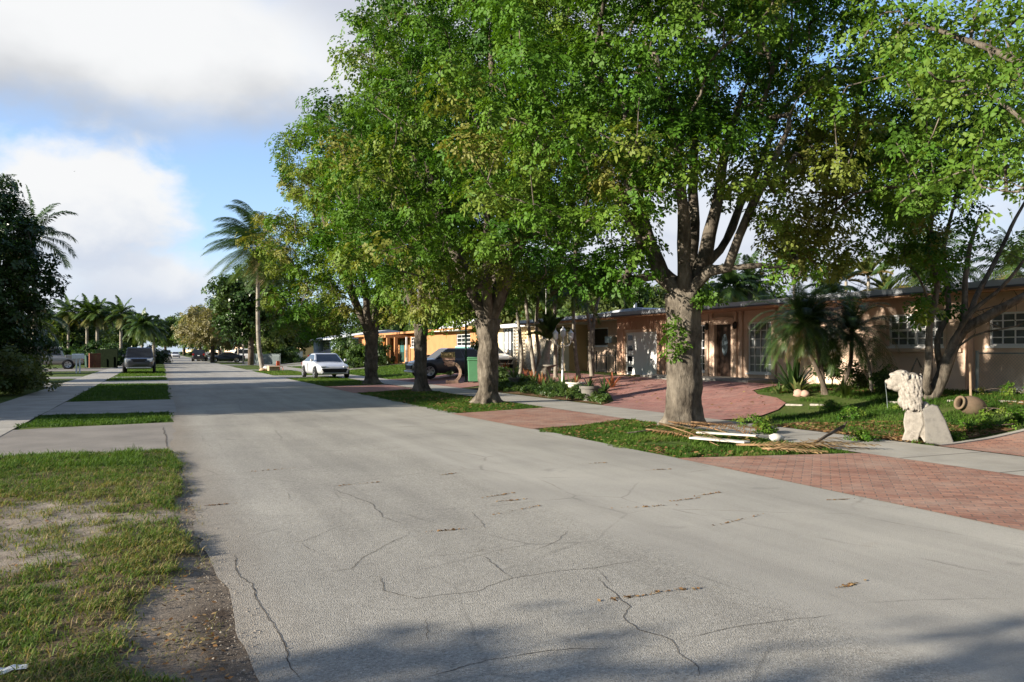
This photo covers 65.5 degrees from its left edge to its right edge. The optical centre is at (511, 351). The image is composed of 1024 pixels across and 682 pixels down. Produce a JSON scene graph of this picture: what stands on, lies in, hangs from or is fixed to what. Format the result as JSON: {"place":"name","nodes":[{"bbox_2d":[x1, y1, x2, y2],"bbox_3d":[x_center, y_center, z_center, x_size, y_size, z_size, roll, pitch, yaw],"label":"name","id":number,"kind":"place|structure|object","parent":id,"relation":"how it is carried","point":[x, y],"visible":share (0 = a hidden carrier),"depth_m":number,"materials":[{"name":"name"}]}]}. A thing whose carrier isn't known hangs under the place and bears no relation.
{"place":"outdoors","nodes":[
{"label":"outdoors","id":0,"kind":"place"},
{"bbox_2d":[0,366,121,435],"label":"pavement","id":1,"kind":"structure","parent":0,"point":[24,409],"depth_m":24.89,"materials":[{"name":"concrete"}]},
{"bbox_2d":[44,368,107,370],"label":"driveway","id":2,"kind":"structure","parent":0,"point":[82,369],"depth_m":67.23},
{"bbox_2d":[41,347,83,368],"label":"pickup","id":3,"kind":"object","parent":2,"relation":"on","point":[65,361],"visible":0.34,"depth_m":68.73,"materials":[{"name":"paint"}]},
{"bbox_2d":[0,422,175,457],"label":"driveway","id":4,"kind":"structure","parent":0,"point":[144,436],"depth_m":14.11,"materials":[{"name":"concrete"}]},
{"bbox_2d":[14,411,173,427],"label":"grass","id":5,"kind":"structure","parent":0,"point":[62,420],"depth_m":17.86,"materials":[{"name":"plant"}]},
{"bbox_2d":[42,399,176,414],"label":"driveway","id":6,"kind":"structure","parent":0,"point":[124,406],"depth_m":21.82,"materials":[{"name":"concrete"}]},
{"bbox_2d":[69,383,172,401],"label":"grass","id":7,"kind":"structure","parent":0,"point":[125,390],"depth_m":29.16,"materials":[{"name":"plant"}]},
{"bbox_2d":[0,450,258,681],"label":"verge","id":8,"kind":"structure","parent":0,"point":[178,610],"depth_m":4.98,"materials":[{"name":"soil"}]},
{"bbox_2d":[0,445,143,470],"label":"grass","id":9,"kind":"structure","parent":8,"relation":"on","point":[106,459],"depth_m":10.84,"materials":[{"name":"plant"}]},
{"bbox_2d":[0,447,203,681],"bbox_3d":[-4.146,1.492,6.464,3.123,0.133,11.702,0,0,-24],"label":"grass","id":10,"kind":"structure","parent":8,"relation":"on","point":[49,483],"depth_m":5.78,"materials":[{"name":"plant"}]},
{"bbox_2d":[0,498,233,680],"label":"leaf litter","id":11,"kind":"object","parent":8,"relation":"on","point":[184,647],"visible":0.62,"depth_m":4.24,"materials":[{"name":"plant"}]},
{"bbox_2d":[114,367,165,376],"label":"grass","id":12,"kind":"structure","parent":0,"point":[144,372],"depth_m":55.40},
{"bbox_2d":[287,376,383,385],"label":"grass","id":13,"kind":"structure","parent":0,"point":[329,381],"depth_m":40.68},
{"bbox_2d":[350,364,512,378],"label":"grass","id":14,"kind":"structure","parent":0,"point":[361,372],"depth_m":53.09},
{"bbox_2d":[358,388,543,412],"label":"grass","id":15,"kind":"structure","parent":0,"point":[457,399],"depth_m":24.00,"materials":[{"name":"plant"}]},
{"bbox_2d":[390,370,528,387],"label":"brick driveway","id":16,"kind":"structure","parent":0,"point":[440,380],"depth_m":40.23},
{"bbox_2d":[404,348,477,378],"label":"crossover","id":17,"kind":"object","parent":16,"relation":"on","point":[435,363],"visible":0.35,"depth_m":41.97,"materials":[{"name":"grey paint"}]},
{"bbox_2d":[441,352,461,383],"bbox_3d":[-2.878,0.792,37.768,0.985,1.502,0.530,0,0,-4],"label":"mailbox","id":18,"kind":"object","parent":16,"relation":"on","point":[447,355],"visible":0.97,"depth_m":37.59,"materials":[{"name":"beige stone"}]},
{"bbox_2d":[0,352,1023,512],"bbox_3d":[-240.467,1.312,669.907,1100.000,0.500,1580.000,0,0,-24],"label":"ground","id":19,"kind":"structure","parent":0,"point":[788,398],"depth_m":19.68,"materials":[{"name":"plant"}]},
{"bbox_2d":[0,345,57,394],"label":"shrub","id":20,"kind":"object","parent":19,"relation":"on","point":[15,375],"visible":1,"depth_m":27.89,"materials":[{"name":"green plant"}]},
{"bbox_2d":[0,173,72,366],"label":"dark tree","id":21,"kind":"object","parent":19,"relation":"on","point":[20,275],"visible":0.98,"depth_m":32.75,"materials":[{"name":"green plant"}]},
{"bbox_2d":[2,184,77,359],"bbox_3d":[-21.562,-2.990,35.890,3.791,9.090,3.922,0,0,-24],"label":"feather palm","id":22,"kind":"object","parent":19,"relation":"on","point":[52,232],"visible":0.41,"depth_m":36.18,"materials":[{"name":"green plant"}]},
{"bbox_2d":[18,302,69,360],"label":"feather palm","id":23,"kind":"object","parent":19,"relation":"on","point":[57,320],"visible":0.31,"depth_m":40.09,"materials":[{"name":"green plant"}]},
{"bbox_2d":[50,294,84,350],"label":"coconut palm","id":24,"kind":"object","parent":19,"relation":"on","point":[65,314],"visible":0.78,"depth_m":94.78,"materials":[{"name":"green plant"}]},
{"bbox_2d":[38,309,106,347],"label":"leafy tree","id":25,"kind":"object","parent":19,"relation":"on","point":[79,334],"visible":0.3,"depth_m":96.16,"materials":[{"name":"green plant"}]},
{"bbox_2d":[66,293,106,343],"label":"coconut palm","id":26,"kind":"object","parent":19,"relation":"on","point":[87,323],"visible":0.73,"depth_m":94.44,"materials":[{"name":"green plant"}]},
{"bbox_2d":[69,340,117,364],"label":"hedge shrub","id":27,"kind":"object","parent":19,"relation":"on","point":[88,347],"visible":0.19,"depth_m":91.11,"materials":[{"name":"green plant"}]},
{"bbox_2d":[77,295,113,347],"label":"coconut palm","id":28,"kind":"object","parent":19,"relation":"on","point":[96,309],"visible":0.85,"depth_m":94.56,"materials":[{"name":"green plant"}]},
{"bbox_2d":[96,348,117,367],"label":"slat fence","id":29,"kind":"object","parent":19,"relation":"on","point":[109,357],"visible":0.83,"depth_m":74.18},
{"bbox_2d":[103,295,137,349],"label":"coconut palm","id":30,"kind":"object","parent":19,"relation":"on","point":[120,307],"visible":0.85,"depth_m":94.72,"materials":[{"name":"green plant"}]},
{"bbox_2d":[100,319,144,346],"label":"leafy tree","id":31,"kind":"object","parent":19,"relation":"on","point":[115,329],"visible":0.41,"depth_m":153.96,"materials":[{"name":"green plant"}]},
{"bbox_2d":[122,347,155,372],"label":"utility vehicle","id":32,"kind":"object","parent":19,"relation":"on","point":[139,358],"visible":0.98,"depth_m":55.41,"materials":[{"name":"grey paint"}]},
{"bbox_2d":[121,307,161,346],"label":"coconut palm","id":33,"kind":"object","parent":19,"relation":"on","point":[141,322],"visible":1,"depth_m":87.31,"materials":[{"name":"green plant"}]},
{"bbox_2d":[143,315,169,357],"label":"coconut palm","id":34,"kind":"object","parent":19,"relation":"on","point":[160,325],"visible":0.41,"depth_m":91.85,"materials":[{"name":"green plant"}]},
{"bbox_2d":[151,317,178,349],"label":"leafy tree","id":35,"kind":"object","parent":19,"relation":"on","point":[170,343],"visible":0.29,"depth_m":312.91,"materials":[{"name":"green plant"}]},
{"bbox_2d":[170,304,245,362],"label":"tan tree","id":36,"kind":"object","parent":19,"relation":"on","point":[197,325],"visible":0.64,"depth_m":106.19,"materials":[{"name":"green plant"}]},
{"bbox_2d":[201,199,296,368],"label":"coconut palm","id":37,"kind":"object","parent":19,"relation":"on","point":[239,230],"visible":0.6,"depth_m":63.51,"materials":[{"name":"green plant"}]},
{"bbox_2d":[201,264,304,364],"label":"leafy tree","id":38,"kind":"object","parent":19,"relation":"on","point":[233,305],"visible":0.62,"depth_m":82.11,"materials":[{"name":"green plant"}]},
{"bbox_2d":[244,320,313,356],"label":"leafy tree","id":39,"kind":"object","parent":19,"relation":"on","point":[270,346],"visible":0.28,"depth_m":101.88,"materials":[{"name":"green plant"}]},
{"bbox_2d":[264,344,306,363],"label":"shrub","id":40,"kind":"object","parent":19,"relation":"on","point":[290,354],"visible":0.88,"depth_m":94.55,"materials":[{"name":"green plant"}]},
{"bbox_2d":[302,353,349,377],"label":"sedan","id":41,"kind":"object","parent":19,"relation":"on","point":[332,364],"visible":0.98,"depth_m":45.81,"materials":[{"name":"white paint"}]},
{"bbox_2d":[324,329,364,359],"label":"shrub","id":42,"kind":"object","parent":19,"relation":"on","point":[340,341],"visible":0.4,"depth_m":70.18,"materials":[{"name":"green plant"}]},
{"bbox_2d":[235,90,456,383],"bbox_3d":[-6.965,-5.452,37.541,11.612,14.123,9.463,0,0,-24],"label":"shade tree","id":43,"kind":"object","parent":19,"relation":"on","point":[324,280],"visible":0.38,"depth_m":35.73,"materials":[{"name":"green plant"}]},
{"bbox_2d":[338,339,364,367],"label":"shrub","id":44,"kind":"object","parent":19,"relation":"on","point":[354,356],"visible":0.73,"depth_m":64.66,"materials":[{"name":"green plant"}]},
{"bbox_2d":[312,330,399,352],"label":"blue house","id":45,"kind":"structure","parent":19,"relation":"on","point":[324,343],"depth_m":105.57,"materials":[{"name":"grey paint"}]},
{"bbox_2d":[324,384,411,392],"bbox_3d":[-5.867,1.539,33.312,3.120,0.001,7.300,0,0,-24],"label":"brick apron","id":46,"kind":"object","parent":19,"relation":"on","point":[366,388],"visible":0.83,"depth_m":32.88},
{"bbox_2d":[342,296,412,333],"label":"leafy tree","id":47,"kind":"object","parent":19,"relation":"on","point":[356,327],"visible":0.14,"depth_m":107.38,"materials":[{"name":"green plant"}]},
{"bbox_2d":[362,334,396,366],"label":"shrub","id":48,"kind":"object","parent":19,"relation":"on","point":[384,358],"visible":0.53,"depth_m":64.13,"materials":[{"name":"green plant"}]},
{"bbox_2d":[309,0,530,391],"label":"shade tree","id":49,"kind":"object","parent":19,"relation":"on","point":[408,299],"visible":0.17,"depth_m":29.13,"materials":[{"name":"green plant"}]},
{"bbox_2d":[353,319,513,363],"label":"orange house","id":50,"kind":"structure","parent":19,"relation":"on","point":[401,344],"depth_m":64.70,"materials":[{"name":"paint"}]},
{"bbox_2d":[284,0,642,403],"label":"shade tree","id":51,"kind":"object","parent":19,"relation":"on","point":[428,194],"visible":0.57,"depth_m":21.78,"materials":[{"name":"green plant"}]},
{"bbox_2d":[513,272,542,373],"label":"garden palm","id":52,"kind":"object","parent":19,"relation":"on","point":[520,341],"visible":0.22,"depth_m":36.51,"materials":[{"name":"green plant"}]},
{"bbox_2d":[513,258,562,375],"bbox_3d":[0.912,-1.511,36.357,3.916,5.680,3.199,0,0,-24],"label":"garden palm","id":53,"kind":"object","parent":19,"relation":"on","point":[543,299],"visible":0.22,"depth_m":36.01,"materials":[{"name":"green plant"}]},
{"bbox_2d":[452,407,623,428],"bbox_3d":[0.602,1.539,18.787,3.150,0.001,5.300,0,0,-24],"label":"brick apron","id":54,"kind":"object","parent":19,"relation":"on","point":[534,418],"visible":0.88,"depth_m":18.49,"materials":[{"name":"brick"}]},
{"bbox_2d":[470,387,608,403],"bbox_3d":[1.353,1.419,30.045,3.300,0.250,13.700,0,0,-24],"label":"planting bed","id":55,"kind":"object","parent":19,"relation":"on","point":[540,395],"visible":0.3,"depth_m":27.13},
{"bbox_2d":[526,310,574,380],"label":"bottle palm","id":56,"kind":"object","parent":55,"relation":"on","point":[551,321],"visible":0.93,"depth_m":32.71,"materials":[{"name":"green plant"}]},
{"bbox_2d":[498,373,611,403],"bbox_3d":[0.968,1.297,29.880,3.066,0.610,13.721,0,0,-18],"label":"ground cover","id":57,"kind":"object","parent":55,"relation":"on","point":[525,385],"visible":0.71,"depth_m":27.60,"materials":[{"name":"plant"}]},
{"bbox_2d":[498,322,591,370],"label":"cream house","id":58,"kind":"structure","parent":19,"relation":"on","point":[508,338],"depth_m":44.72,"materials":[{"name":"paint"}]},
{"bbox_2d":[513,262,608,322],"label":"leafy tree","id":59,"kind":"object","parent":19,"relation":"on","point":[523,314],"visible":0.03,"depth_m":58.36,"materials":[{"name":"green plant"}]},
{"bbox_2d":[542,283,613,378],"bbox_3d":[2.654,-1.019,33.862,2.884,4.510,3.100,0,0,-24],"label":"garden palm","id":60,"kind":"object","parent":19,"relation":"on","point":[574,307],"visible":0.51,"depth_m":33.74,"materials":[{"name":"green plant"}]},
{"bbox_2d":[541,237,629,375],"bbox_3d":[3.306,-1.927,34.846,4.445,6.196,3.320,0,0,-24],"label":"garden palm","id":61,"kind":"object","parent":19,"relation":"on","point":[591,342],"visible":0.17,"depth_m":34.72,"materials":[{"name":"green plant"}]},
{"bbox_2d":[552,273,668,316],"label":"leafy tree","id":62,"kind":"object","parent":19,"relation":"on","point":[657,300],"visible":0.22,"depth_m":51.88,"materials":[{"name":"green plant"}]},
{"bbox_2d":[368,376,1023,455],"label":"leaf litter","id":63,"kind":"object","parent":19,"relation":"on","point":[824,429],"visible":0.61,"depth_m":15.71,"materials":[{"name":"plant"}]},
{"bbox_2d":[540,418,854,457],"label":"grass","id":64,"kind":"structure","parent":19,"relation":"on","point":[670,437],"depth_m":13.76,"materials":[{"name":"plant"}]},
{"bbox_2d":[412,0,987,427],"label":"shade tree","id":65,"kind":"object","parent":19,"relation":"on","point":[692,121],"visible":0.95,"depth_m":15.48,"materials":[{"name":"green plant"}]},
{"bbox_2d":[689,431,758,442],"bbox_3d":[3.538,1.445,13.419,1.173,0.060,0.941,0,0,35],"label":"white board","id":66,"kind":"object","parent":19,"relation":"on","point":[725,440],"visible":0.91,"depth_m":13.37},
{"bbox_2d":[702,253,762,302],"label":"feather palm","id":67,"kind":"object","parent":19,"relation":"on","point":[729,293],"visible":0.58,"depth_m":43.55,"materials":[{"name":"green plant"}]},
{"bbox_2d":[719,249,783,302],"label":"feather palm","id":68,"kind":"object","parent":19,"relation":"on","point":[747,258],"visible":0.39,"depth_m":45.57,"materials":[{"name":"green plant"}]},
{"bbox_2d":[732,413,771,428],"bbox_3d":[4.900,1.440,16.248,0.773,0.353,0.799,0,0,-43],"label":"weed clump","id":69,"kind":"object","parent":19,"relation":"on","point":[758,419],"visible":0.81,"depth_m":16.14,"materials":[{"name":"green plant"}]},
{"bbox_2d":[515,277,1023,392],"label":"peach house","id":70,"kind":"structure","parent":19,"relation":"on","point":[732,348],"depth_m":26.74,"materials":[{"name":"paint"}]},
{"bbox_2d":[626,331,656,374],"bbox_3d":[5.693,0.095,34.890,0.050,1.870,2.490,0,0,-24],"label":"garage door","id":71,"kind":"structure","parent":70,"relation":"in","point":[641,347],"depth_m":34.89,"materials":[{"name":"white paint"}]},
{"bbox_2d":[717,324,730,376],"bbox_3d":[8.111,-0.012,30.366,0.112,2.024,0.981,0,0,-24],"label":"front door","id":72,"kind":"structure","parent":70,"relation":"in","point":[723,331],"depth_m":30.40,"materials":[{"name":"brown wood"}]},
{"bbox_2d":[746,322,770,374],"bbox_3d":[8.885,-0.108,28.561,0.150,1.895,1.335,0,0,-24],"label":"window","id":73,"kind":"structure","parent":70,"relation":"in","point":[756,342],"depth_m":28.71,"materials":[{"name":"glass"}]},
{"bbox_2d":[886,313,943,347],"bbox_3d":[11.239,-0.566,22.177,0.150,0.968,1.867,0,0,-24],"label":"window","id":74,"kind":"structure","parent":70,"relation":"in","point":[917,338],"depth_m":22.43,"materials":[{"name":"glass"}]},
{"bbox_2d":[986,311,1023,347],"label":"window","id":75,"kind":"structure","parent":70,"relation":"in","point":[1013,337],"depth_m":20.07,"materials":[{"name":"glass"}]},
{"bbox_2d":[768,355,815,389],"bbox_3d":[7.982,0.610,22.697,1.481,1.076,1.412,0,0,24],"label":"bromeliad","id":76,"kind":"object","parent":19,"relation":"on","point":[788,379],"visible":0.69,"depth_m":22.52,"materials":[{"name":"green plant"}]},
{"bbox_2d":[747,275,868,394],"bbox_3d":[8.132,-0.491,21.665,3.644,3.446,3.115,0,0,-24],"label":"pygmy date palm","id":77,"kind":"object","parent":19,"relation":"on","point":[806,333],"visible":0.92,"depth_m":21.25,"materials":[{"name":"green plant"}]},
{"bbox_2d":[736,440,880,449],"bbox_3d":[4.679,1.476,12.604,2.198,0.122,0.574,0,0,8],"label":"fallen palm frond","id":78,"kind":"object","parent":19,"relation":"on","point":[764,444],"visible":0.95,"depth_m":12.55,"materials":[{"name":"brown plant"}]},
{"bbox_2d":[802,270,861,295],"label":"feather palm","id":79,"kind":"object","parent":19,"relation":"on","point":[849,288],"visible":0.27,"depth_m":41.70,"materials":[{"name":"green plant"}]},
{"bbox_2d":[806,385,879,390],"bbox_3d":[9.839,1.064,23.184,2.300,0.040,3.300,0,0,-24],"label":"planting bed","id":80,"kind":"object","parent":19,"relation":"on","point":[836,388],"depth_m":22.71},
{"bbox_2d":[806,355,854,385],"bbox_3d":[9.274,0.552,23.093,1.354,1.074,1.166,0,0,15],"label":"shrub","id":81,"kind":"object","parent":80,"relation":"on","point":[835,375],"visible":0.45,"depth_m":22.97,"materials":[{"name":"green plant"}]},
{"bbox_2d":[679,453,1023,529],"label":"brick apron","id":82,"kind":"object","parent":19,"relation":"on","point":[996,498],"visible":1,"depth_m":9.48,"materials":[{"name":"brick"}]},
{"bbox_2d":[841,360,868,388],"bbox_3d":[9.835,0.702,22.557,0.986,0.936,0.811,0,0,-24],"label":"shrub","id":83,"kind":"object","parent":19,"relation":"on","point":[858,380],"visible":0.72,"depth_m":22.47,"materials":[{"name":"green plant"}]},
{"bbox_2d":[819,301,891,391],"bbox_3d":[9.047,-0.128,21.449,1.982,2.522,1.952,0,0,-24],"label":"pygmy date palm","id":84,"kind":"object","parent":19,"relation":"on","point":[852,328],"visible":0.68,"depth_m":21.28,"materials":[{"name":"green plant"}]},
{"bbox_2d":[836,405,876,419],"bbox_3d":[7.415,1.350,17.072,0.896,0.404,0.722,0,0,24],"label":"weed clump","id":85,"kind":"object","parent":19,"relation":"on","point":[850,409],"visible":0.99,"depth_m":17.04,"materials":[{"name":"green plant"}]},
{"bbox_2d":[811,277,912,391],"bbox_3d":[9.349,-0.417,21.837,2.571,3.222,3.017,0,0,0],"label":"pygmy date palm","id":86,"kind":"object","parent":19,"relation":"on","point":[858,342],"visible":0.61,"depth_m":21.38,"materials":[{"name":"green plant"}]},
{"bbox_2d":[843,429,881,441],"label":"weed clump","id":87,"kind":"object","parent":19,"relation":"on","point":[864,435],"visible":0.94,"depth_m":13.66,"materials":[{"name":"green plant"}]},
{"bbox_2d":[849,252,893,290],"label":"foxtail palm","id":88,"kind":"object","parent":19,"relation":"on","point":[867,267],"visible":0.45,"depth_m":59.55,"materials":[{"name":"green plant"}]},
{"bbox_2d":[743,383,1023,443],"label":"grass","id":89,"kind":"structure","parent":19,"relation":"on","point":[830,415],"depth_m":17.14,"materials":[{"name":"plant"}]},
{"bbox_2d":[859,270,908,291],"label":"foxtail palm","id":90,"kind":"object","parent":19,"relation":"on","point":[885,278],"visible":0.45,"depth_m":59.71,"materials":[{"name":"green plant"}]},
{"bbox_2d":[869,363,899,391],"bbox_3d":[10.016,0.789,21.186,0.995,0.937,1.421,0,0,7],"label":"shrub","id":91,"kind":"object","parent":19,"relation":"on","point":[880,377],"visible":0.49,"depth_m":21.04,"materials":[{"name":"green plant"}]},
{"bbox_2d":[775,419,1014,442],"bbox_3d":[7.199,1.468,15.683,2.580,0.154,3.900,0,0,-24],"label":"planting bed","id":92,"kind":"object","parent":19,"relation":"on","point":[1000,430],"visible":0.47,"depth_m":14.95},
{"bbox_2d":[802,0,1023,232],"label":"shade tree","id":93,"kind":"object","parent":19,"relation":"on","point":[1007,59],"visible":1,"depth_m":9.12,"materials":[{"name":"green plant"}]},
{"bbox_2d":[885,370,953,443],"bbox_3d":[6.985,0.940,13.676,1.055,1.241,0.425,0,0,27],"label":"lion statue","id":94,"kind":"object","parent":19,"relation":"on","point":[926,421],"visible":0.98,"depth_m":13.55,"materials":[{"name":"stone"}]},
{"bbox_2d":[830,28,1023,399],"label":"multi stemmed tree","id":95,"kind":"object","parent":19,"relation":"on","point":[929,253],"visible":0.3,"depth_m":18.61,"materials":[{"name":"green plant"}]},
{"bbox_2d":[869,223,984,289],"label":"feather palm","id":96,"kind":"object","parent":19,"relation":"on","point":[916,280],"visible":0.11,"depth_m":45.64,"materials":[{"name":"green plant"}]},
{"bbox_2d":[954,396,986,414],"bbox_3d":[9.419,1.125,16.342,0.634,0.433,0.423,0,0,-24],"label":"amphora","id":97,"kind":"object","parent":19,"relation":"on","point":[970,405],"visible":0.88,"depth_m":16.21,"materials":[{"name":"ceramic"}]},
{"bbox_2d":[934,429,1023,446],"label":"kerb","id":98,"kind":"structure","parent":19,"relation":"on","point":[985,438],"depth_m":13.50,"materials":[{"name":"concrete"}]},
{"bbox_2d":[956,414,1021,429],"bbox_3d":[8.879,1.347,14.904,0.997,0.328,1.029,0,0,23],"label":"weed clump","id":99,"kind":"object","parent":19,"relation":"on","point":[989,422],"visible":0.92,"depth_m":14.71,"materials":[{"name":"green plant"}]},
{"bbox_2d":[970,226,1023,280],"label":"feather palm","id":100,"kind":"object","parent":19,"relation":"on","point":[1004,267],"visible":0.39,"depth_m":45.68,"materials":[{"name":"green plant"}]},
{"bbox_2d":[975,351,1023,392],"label":"chain link fence","id":101,"kind":"object","parent":19,"relation":"on","point":[977,369],"visible":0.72,"depth_m":19.68,"materials":[{"name":"metal"}]},
{"bbox_2d":[978,405,1023,419],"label":"weed clump","id":102,"kind":"object","parent":19,"relation":"on","point":[1017,414],"visible":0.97,"depth_m":15.34,"materials":[{"name":"green plant"}]},
{"bbox_2d":[0,0,1023,351],"label":"sky","id":103,"kind":"structure","parent":0,"point":[163,113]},
{"bbox_2d":[164,353,1023,681],"bbox_3d":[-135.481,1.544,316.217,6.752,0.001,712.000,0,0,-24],"label":"road","id":104,"kind":"structure","parent":0,"point":[934,597],"depth_m":5.93,"materials":[{"name":"asphalt"}]},
{"bbox_2d":[159,446,326,681],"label":"gravel","id":105,"kind":"structure","parent":104,"relation":"on","point":[208,577],"depth_m":4.65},
{"bbox_2d":[162,428,826,676],"bbox_3d":[-3.159,1.542,9.940,2.958,0.001,14.802,0,0,-32],"label":"road crack","id":106,"kind":"object","parent":104,"relation":"on","point":[464,592],"visible":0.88,"depth_m":4.81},
{"bbox_2d":[204,440,865,601],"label":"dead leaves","id":107,"kind":"object","parent":104,"relation":"on","point":[681,588],"visible":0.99,"depth_m":7.55,"materials":[{"name":"brown plant"}]},
{"bbox_2d":[233,361,1023,475],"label":"pavement","id":108,"kind":"structure","parent":0,"point":[1000,463],"depth_m":13.89,"materials":[{"name":"concrete"}]},
{"bbox_2d":[550,373,784,419],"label":"brick driveway","id":109,"kind":"structure","parent":0,"point":[718,395],"depth_m":23.70,"materials":[{"name":"brick"}]},
{"bbox_2d":[939,432,1023,455],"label":"brick driveway","id":110,"kind":"structure","parent":0,"point":[1012,444],"depth_m":12.90,"materials":[{"name":"brick"}]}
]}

